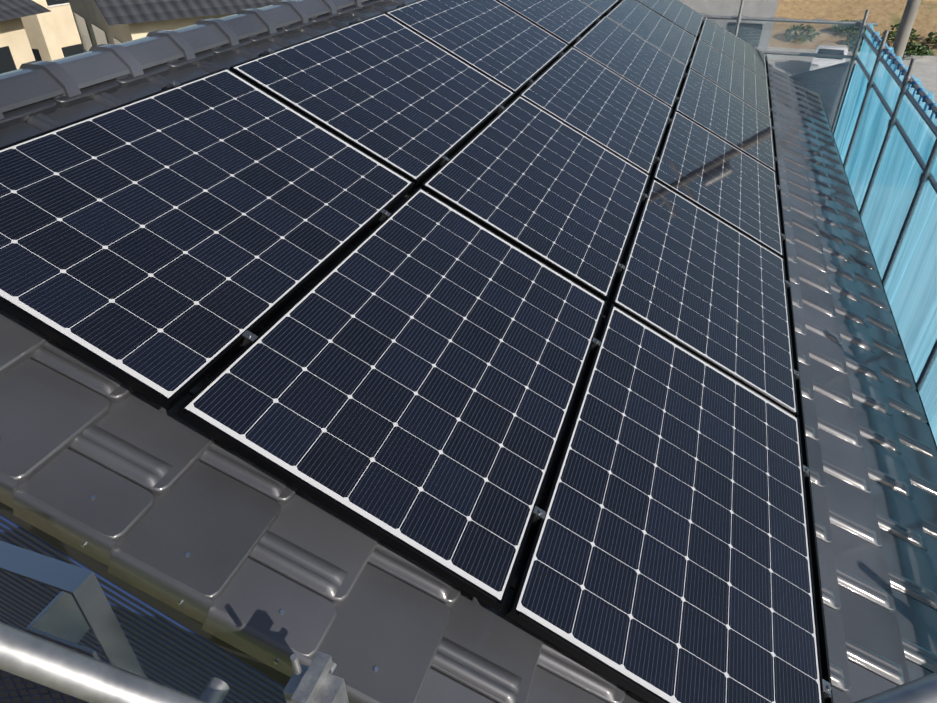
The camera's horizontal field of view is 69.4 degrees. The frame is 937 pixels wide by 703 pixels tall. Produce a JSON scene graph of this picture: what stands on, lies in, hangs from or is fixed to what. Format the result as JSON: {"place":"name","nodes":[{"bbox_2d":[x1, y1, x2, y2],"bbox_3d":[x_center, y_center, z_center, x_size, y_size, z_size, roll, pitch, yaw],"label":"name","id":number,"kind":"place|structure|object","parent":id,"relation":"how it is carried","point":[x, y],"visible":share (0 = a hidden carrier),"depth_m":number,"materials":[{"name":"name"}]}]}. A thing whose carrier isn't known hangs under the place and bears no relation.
{"place":"outdoors","nodes":[
{"label":"outdoors","id":0,"kind":"place"},
{"bbox_2d":[0,0,50,73],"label":"neighbour house","id":1,"kind":"structure","parent":0,"point":[16,52],"depth_m":16.43,"materials":[{"name":"beige paint"}]},
{"bbox_2d":[0,669,88,702],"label":"gable walkway","id":2,"kind":"structure","parent":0,"point":[15,688],"depth_m":1.35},
{"bbox_2d":[21,0,83,60],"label":"neighbour house","id":3,"kind":"structure","parent":0,"point":[53,34],"depth_m":30.25,"materials":[{"name":"beige paint"}]},
{"bbox_2d":[69,0,276,51],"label":"neighbour house","id":4,"kind":"structure","parent":0,"point":[99,22],"depth_m":16.01,"materials":[{"name":"beige paint"}]},
{"bbox_2d":[766,47,936,102],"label":"concrete yard","id":5,"kind":"structure","parent":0,"point":[924,71],"depth_m":35.82,"materials":[{"name":"concrete"}]},
{"bbox_2d":[678,0,778,56],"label":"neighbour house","id":6,"kind":"structure","parent":5,"relation":"on","point":[761,8],"depth_m":34.78,"materials":[{"name":"grey"}]},
{"bbox_2d":[788,62,855,135],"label":"dark outbuilding roof","id":7,"kind":"structure","parent":5,"relation":"on","point":[831,108],"depth_m":18.02,"materials":[{"name":"black"}]},
{"bbox_2d":[809,43,848,70],"bbox_3d":[18.328,-14.858,34.343,1.734,1.190,3.664,16,38,22],"label":"white car","id":8,"kind":"object","parent":5,"relation":"on","point":[836,49],"depth_m":33.53,"materials":[{"name":"white paint"}]},
{"bbox_2d":[892,0,920,57],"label":"utility pole","id":9,"kind":"object","parent":5,"relation":"on","point":[905,26],"depth_m":16.41,"materials":[{"name":"concrete"}]},
{"bbox_2d":[768,0,936,55],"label":"embankment ground","id":10,"kind":"structure","parent":0,"point":[885,14],"depth_m":41.33,"materials":[{"name":"brown soil"}]},
{"bbox_2d":[784,19,936,58],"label":"shrub foliage","id":11,"kind":"object","parent":10,"relation":"on","point":[914,49],"visible":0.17,"depth_m":38.89,"materials":[{"name":"green plant"}]},
{"label":"ground","id":12,"kind":"structure","parent":0,"visible":0},
{"bbox_2d":[198,651,348,702],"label":"clamp","id":13,"kind":"object","parent":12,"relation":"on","point":[316,681],"visible":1,"depth_m":1.31,"materials":[{"name":"silver metal"}]},
{"bbox_2d":[0,541,145,677],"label":"scaffold bracket","id":14,"kind":"object","parent":13,"relation":"on","point":[74,610],"visible":0.69,"depth_m":1.08,"materials":[{"name":"silver metal"}]},
{"bbox_2d":[703,0,936,392],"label":"scaffolding","id":15,"kind":"object","parent":12,"relation":"on","point":[926,173],"visible":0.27,"depth_m":7.88,"materials":[{"name":"grey metal"}]},
{"bbox_2d":[703,14,867,122],"bbox_3d":[3.347,-3.216,12.906,5.970,5.938,0.140,11,36,16],"label":"scaffold net","id":16,"kind":"object","parent":15,"relation":"attached to","point":[829,69],"visible":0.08,"depth_m":10.96,"materials":[{"name":"white fabric"}]},
{"bbox_2d":[834,24,936,444],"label":"netting","id":17,"kind":"object","parent":15,"relation":"attached to","point":[910,288],"visible":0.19,"depth_m":7.27,"materials":[{"name":"blue"}]},
{"bbox_2d":[871,33,936,126],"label":"net ties","id":18,"kind":"object","parent":15,"relation":"attached to","point":[908,87],"visible":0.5,"depth_m":7.51,"materials":[{"name":"blue"}]},
{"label":"house","id":19,"kind":"structure","parent":12,"relation":"on"},
{"bbox_2d":[0,514,285,702],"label":"gable siding","id":20,"kind":"object","parent":19,"relation":"attached to","point":[169,651],"depth_m":1.96,"materials":[{"name":"blue metal"}]},
{"bbox_2d":[0,0,936,702],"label":"roof tiles","id":21,"kind":"object","parent":19,"relation":"on","point":[180,520],"visible":0.25,"depth_m":1.83,"materials":[{"name":"tile"}]},
{"bbox_2d":[0,0,382,118],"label":"ridge caps","id":22,"kind":"object","parent":21,"relation":"on","point":[27,83],"visible":1,"depth_m":2.96,"materials":[{"name":"tile"}]},
{"bbox_2d":[162,0,832,702],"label":"pvrails and clamps","id":23,"kind":"object","parent":21,"relation":"attached to","point":[824,654],"visible":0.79,"depth_m":2.79,"materials":[{"name":"black"}]},
{"bbox_2d":[0,67,414,409],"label":"solar panel","id":24,"kind":"object","parent":23,"relation":"on","point":[167,248],"visible":0.94,"depth_m":2.21,"materials":[{"name":"blue"}]},
{"bbox_2d":[229,13,514,186],"bbox_3d":[-0.395,-1.462,3.710,0.990,0.036,1.650,31,39,0],"label":"solar panel","id":25,"kind":"object","parent":23,"relation":"attached to","point":[411,105],"visible":0.88,"depth_m":3.52,"materials":[{"name":"black"}]},
{"bbox_2d":[177,187,606,610],"bbox_3d":[-0.071,-0.028,2.412,0.990,0.037,1.650,31,39,0],"label":"solar panel","id":26,"kind":"object","parent":23,"relation":"on","point":[405,376],"visible":0.94,"depth_m":2.14,"materials":[{"name":"blue"}]},
{"bbox_2d":[385,0,568,95],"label":"solar panel","id":27,"kind":"object","parent":23,"relation":"on","point":[506,47],"visible":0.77,"depth_m":4.83,"materials":[{"name":"black"}]},
{"bbox_2d":[421,95,649,300],"bbox_3d":[0.472,-0.934,3.716,0.990,0.037,1.650,31,39,0],"label":"solar panel","id":28,"kind":"object","parent":23,"relation":"on","point":[543,186],"visible":0.94,"depth_m":3.53,"materials":[{"name":"black"}]},
{"bbox_2d":[496,0,602,46],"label":"solar panel","id":29,"kind":"object","parent":23,"relation":"on","point":[567,22],"visible":0.85,"depth_m":6.08,"materials":[{"name":"black"}]},
{"bbox_2d":[519,47,672,174],"bbox_3d":[1.011,-1.836,5.019,0.990,0.035,1.650,31,39,0],"label":"solar panel","id":30,"kind":"object","parent":23,"relation":"attached to","point":[600,104],"visible":0.85,"depth_m":4.88,"materials":[{"name":"black"}]},
{"bbox_2d":[581,0,620,16],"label":"solar panel","id":31,"kind":"object","parent":23,"relation":"on","point":[603,7],"visible":0.75,"depth_m":7.21,"materials":[{"name":"black"}]},
{"bbox_2d":[572,16,686,107],"bbox_3d":[1.552,-2.739,6.321,0.990,0.036,1.650,31,39,0],"label":"solar panel","id":32,"kind":"object","parent":23,"relation":"attached to","point":[632,58],"visible":0.85,"depth_m":6.21,"materials":[{"name":"black"}]},
{"bbox_2d":[606,0,696,65],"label":"solar panel","id":33,"kind":"object","parent":23,"relation":"on","point":[657,30],"visible":0.75,"depth_m":7.53,"materials":[{"name":"black"}]},
{"bbox_2d":[506,304,824,702],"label":"solar panel","id":34,"kind":"object","parent":23,"relation":"attached to","point":[668,558],"visible":0.9,"depth_m":2.21,"materials":[{"name":"blue"}]},
{"bbox_2d":[636,0,703,36],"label":"solar panel","id":35,"kind":"object","parent":23,"relation":"on","point":[683,16],"visible":0.9,"depth_m":8.74,"materials":[{"name":"black"}]},
{"bbox_2d":[609,179,797,416],"bbox_3d":[1.338,-0.402,3.723,0.990,0.037,1.650,31,39,0],"label":"solar panel","id":36,"kind":"object","parent":23,"relation":"attached to","point":[700,282],"visible":0.92,"depth_m":3.54,"materials":[{"name":"black"}]},
{"bbox_2d":[651,111,783,257],"bbox_3d":[1.878,-1.305,5.027,0.990,0.036,1.650,31,39,0],"label":"solar panel","id":37,"kind":"object","parent":23,"relation":"attached to","point":[716,176],"visible":0.79,"depth_m":4.88,"materials":[{"name":"black"}]},
{"bbox_2d":[673,68,775,171],"bbox_3d":[2.421,-2.207,6.327,0.990,0.036,1.650,31,39,0],"label":"solar panel","id":38,"kind":"object","parent":23,"relation":"attached to","point":[724,115],"visible":0.83,"depth_m":6.21,"materials":[{"name":"black"}]},
{"bbox_2d":[688,39,770,117],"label":"solar panel","id":39,"kind":"object","parent":23,"relation":"attached to","point":[729,74],"visible":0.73,"depth_m":7.54,"materials":[{"name":"black"}]},
{"bbox_2d":[698,18,767,80],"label":"solar panel","id":40,"kind":"object","parent":23,"relation":"attached to","point":[733,46],"visible":0.73,"depth_m":8.86,"materials":[{"name":"black"}]},
{"bbox_2d":[0,621,936,702],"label":"lens guard rods","id":41,"kind":"object","parent":19,"relation":"attached to","point":[51,664],"visible":1,"depth_m":0.34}
]}

